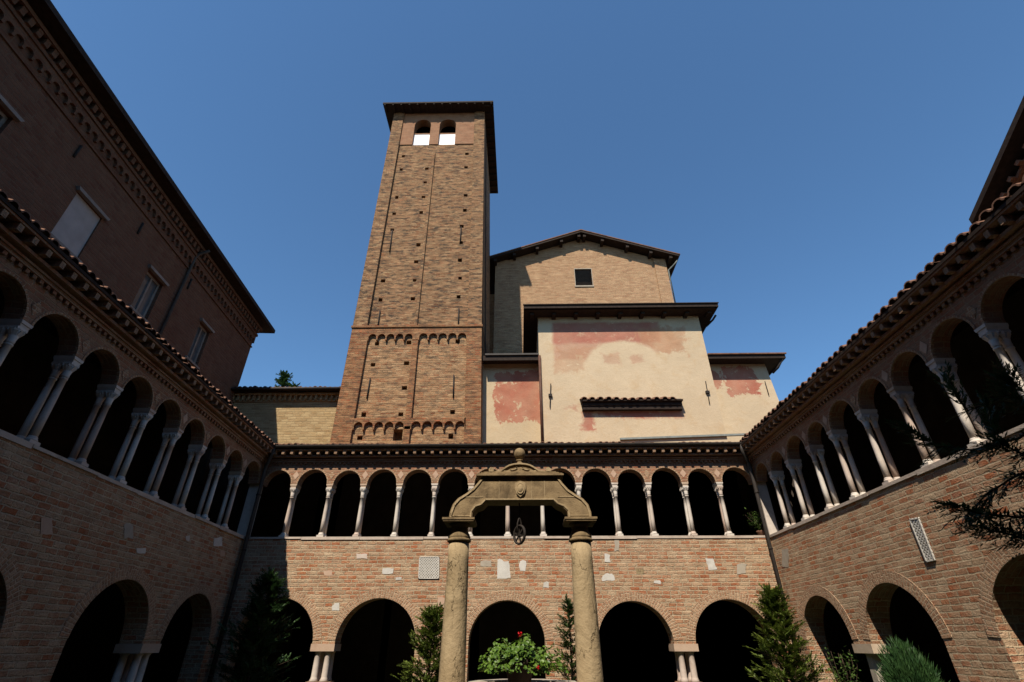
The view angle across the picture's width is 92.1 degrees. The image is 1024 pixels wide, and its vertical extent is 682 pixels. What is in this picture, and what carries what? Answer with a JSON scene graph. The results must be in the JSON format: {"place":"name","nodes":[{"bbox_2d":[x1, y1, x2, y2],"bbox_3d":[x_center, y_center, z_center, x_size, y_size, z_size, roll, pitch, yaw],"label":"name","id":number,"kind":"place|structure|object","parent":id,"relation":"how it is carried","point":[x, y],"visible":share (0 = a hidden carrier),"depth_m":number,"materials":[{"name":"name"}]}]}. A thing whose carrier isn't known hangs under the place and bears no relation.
{"place":"outdoors","nodes":[
{"label":"outdoors","id":0,"kind":"place"},
{"bbox_2d":[0,0,274,681],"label":"brick building","id":1,"kind":"structure","parent":0,"point":[86,179],"depth_m":15.05,"materials":[{"name":"brick"}]},
{"bbox_2d":[0,94,23,126],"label":"window","id":2,"kind":"structure","parent":1,"relation":"in","point":[3,102],"depth_m":12.01,"materials":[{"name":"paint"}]},
{"bbox_2d":[128,264,168,322],"bbox_3d":[-12.564,-1.582,16.979,0.320,1.760,1.160,1,-32,-2],"label":"window","id":3,"kind":"structure","parent":1,"relation":"in","point":[143,299],"depth_m":17.10,"materials":[{"name":"glass"}]},
{"bbox_2d":[185,318,214,369],"bbox_3d":[-12.702,0.116,19.969,0.320,1.830,1.080,1,-32,-2],"label":"window","id":4,"kind":"structure","parent":1,"relation":"in","point":[195,348],"depth_m":20.09,"materials":[{"name":"glass"}]},
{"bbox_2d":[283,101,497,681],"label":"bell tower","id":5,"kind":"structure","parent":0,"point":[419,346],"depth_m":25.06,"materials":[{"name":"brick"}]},
{"bbox_2d":[51,0,1023,400],"label":"sky","id":6,"kind":"structure","parent":0,"point":[802,162],"materials":[{"name":"blue"}]},
{"bbox_2d":[489,229,679,352],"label":"church nave","id":7,"kind":"structure","parent":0,"point":[581,266],"depth_m":33.98,"materials":[{"name":"brick"}]},
{"bbox_2d":[969,96,1023,223],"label":"gabled house","id":8,"kind":"structure","parent":0,"point":[1006,171],"depth_m":12.17,"materials":[{"name":"brick"}]},
{"label":"courtyard","id":9,"kind":"structure","parent":0,"visible":0},
{"bbox_2d":[204,566,300,681],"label":"conifer tree","id":10,"kind":"object","parent":9,"relation":"on","point":[270,585],"visible":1,"depth_m":12.77,"materials":[{"name":"green plant"}]},
{"bbox_2d":[391,602,443,681],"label":"conifer tree","id":11,"kind":"object","parent":9,"relation":"on","point":[431,616],"visible":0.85,"depth_m":12.34,"materials":[{"name":"green plant"}]},
{"bbox_2d":[438,448,603,681],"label":"stone well","id":12,"kind":"object","parent":9,"relation":"on","point":[520,482],"visible":1,"depth_m":5.86,"materials":[{"name":"stone"}]},
{"bbox_2d":[513,503,525,544],"bbox_3d":[0.092,2.264,6.118,0.082,0.495,0.238,22,-38,-31],"label":"well pulley","id":13,"kind":"object","parent":12,"relation":"hanging from","point":[519,534],"visible":1,"depth_m":6.05,"materials":[{"name":"metal"}]},
{"bbox_2d":[478,632,568,681],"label":"potted geranium","id":14,"kind":"object","parent":12,"relation":"on","point":[519,663],"visible":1,"depth_m":5.23,"materials":[{"name":"green plant"}]},
{"bbox_2d":[554,593,576,681],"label":"conifer tree","id":15,"kind":"object","parent":9,"relation":"on","point":[569,610],"visible":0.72,"depth_m":12.42,"materials":[{"name":"green plant"}]},
{"bbox_2d":[742,582,838,681],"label":"conifer tree","id":16,"kind":"object","parent":9,"relation":"on","point":[777,618],"visible":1,"depth_m":11.90,"materials":[{"name":"green plant"}]},
{"bbox_2d":[811,645,865,681],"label":"laurel shrub","id":17,"kind":"object","parent":9,"relation":"on","point":[845,673],"visible":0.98,"depth_m":11.34,"materials":[{"name":"green plant"}]},
{"bbox_2d":[874,635,949,681],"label":"juniper bush","id":18,"kind":"object","parent":9,"relation":"on","point":[905,662],"visible":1,"depth_m":8.13,"materials":[{"name":"green plant"}]},
{"bbox_2d":[883,356,1023,559],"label":"cedar tree","id":19,"kind":"object","parent":9,"relation":"on","point":[974,514],"visible":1,"depth_m":2.52,"materials":[{"name":"green plant"}]},
{"label":"ground","id":20,"kind":"structure","parent":0,"visible":0},
{"bbox_2d":[0,190,275,681],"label":"cloister wing","id":21,"kind":"structure","parent":20,"relation":"on","point":[119,419],"depth_m":10.69,"materials":[{"name":"brown brick"}]},
{"bbox_2d":[274,370,292,386],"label":"cypress tree","id":22,"kind":"object","parent":20,"relation":"on","point":[283,379],"visible":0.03,"depth_m":42.62,"materials":[{"name":"green plant"}]},
{"bbox_2d":[231,386,340,443],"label":"brick outbuilding","id":23,"kind":"structure","parent":20,"relation":"on","point":[292,415],"depth_m":22.41,"materials":[{"name":"brick"}]},
{"bbox_2d":[285,381,300,386],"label":"cypress tree","id":24,"kind":"object","parent":20,"relation":"on","point":[291,385],"visible":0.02,"depth_m":42.20,"materials":[{"name":"green plant"}]},
{"bbox_2d":[143,441,871,681],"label":"cloister wing","id":25,"kind":"structure","parent":20,"relation":"on","point":[355,571],"depth_m":16.19,"materials":[{"name":"brown brick"}]},
{"bbox_2d":[744,507,764,534],"bbox_3d":[7.841,5.782,15.740,0.704,0.948,0.760,21,-37,-30],"label":"flowering plant","id":26,"kind":"object","parent":25,"relation":"on","point":[759,526],"visible":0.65,"depth_m":15.65,"materials":[{"name":"green plant"}]},
{"bbox_2d":[482,353,540,442],"bbox_3d":[-0.244,7.122,22.913,3.100,15.000,6.700,-1,-32,1],"label":"plaster annex","id":27,"kind":"object","parent":20,"relation":"on","point":[511,406],"visible":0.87,"depth_m":22.55,"materials":[{"name":"beige paint"}]},
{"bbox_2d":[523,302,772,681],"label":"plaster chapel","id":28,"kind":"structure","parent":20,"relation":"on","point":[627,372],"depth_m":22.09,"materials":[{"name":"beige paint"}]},
{"bbox_2d":[707,352,786,441],"bbox_3d":[10.704,7.022,22.750,4.000,15.000,6.700,-1,-32,1],"label":"plaster annex","id":29,"kind":"object","parent":20,"relation":"on","point":[747,397],"visible":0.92,"depth_m":22.66,"materials":[{"name":"beige paint"}]},
{"bbox_2d":[738,175,1023,681],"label":"cloister wing","id":30,"kind":"structure","parent":20,"relation":"on","point":[870,553],"depth_m":10.44,"materials":[{"name":"brown brick"}]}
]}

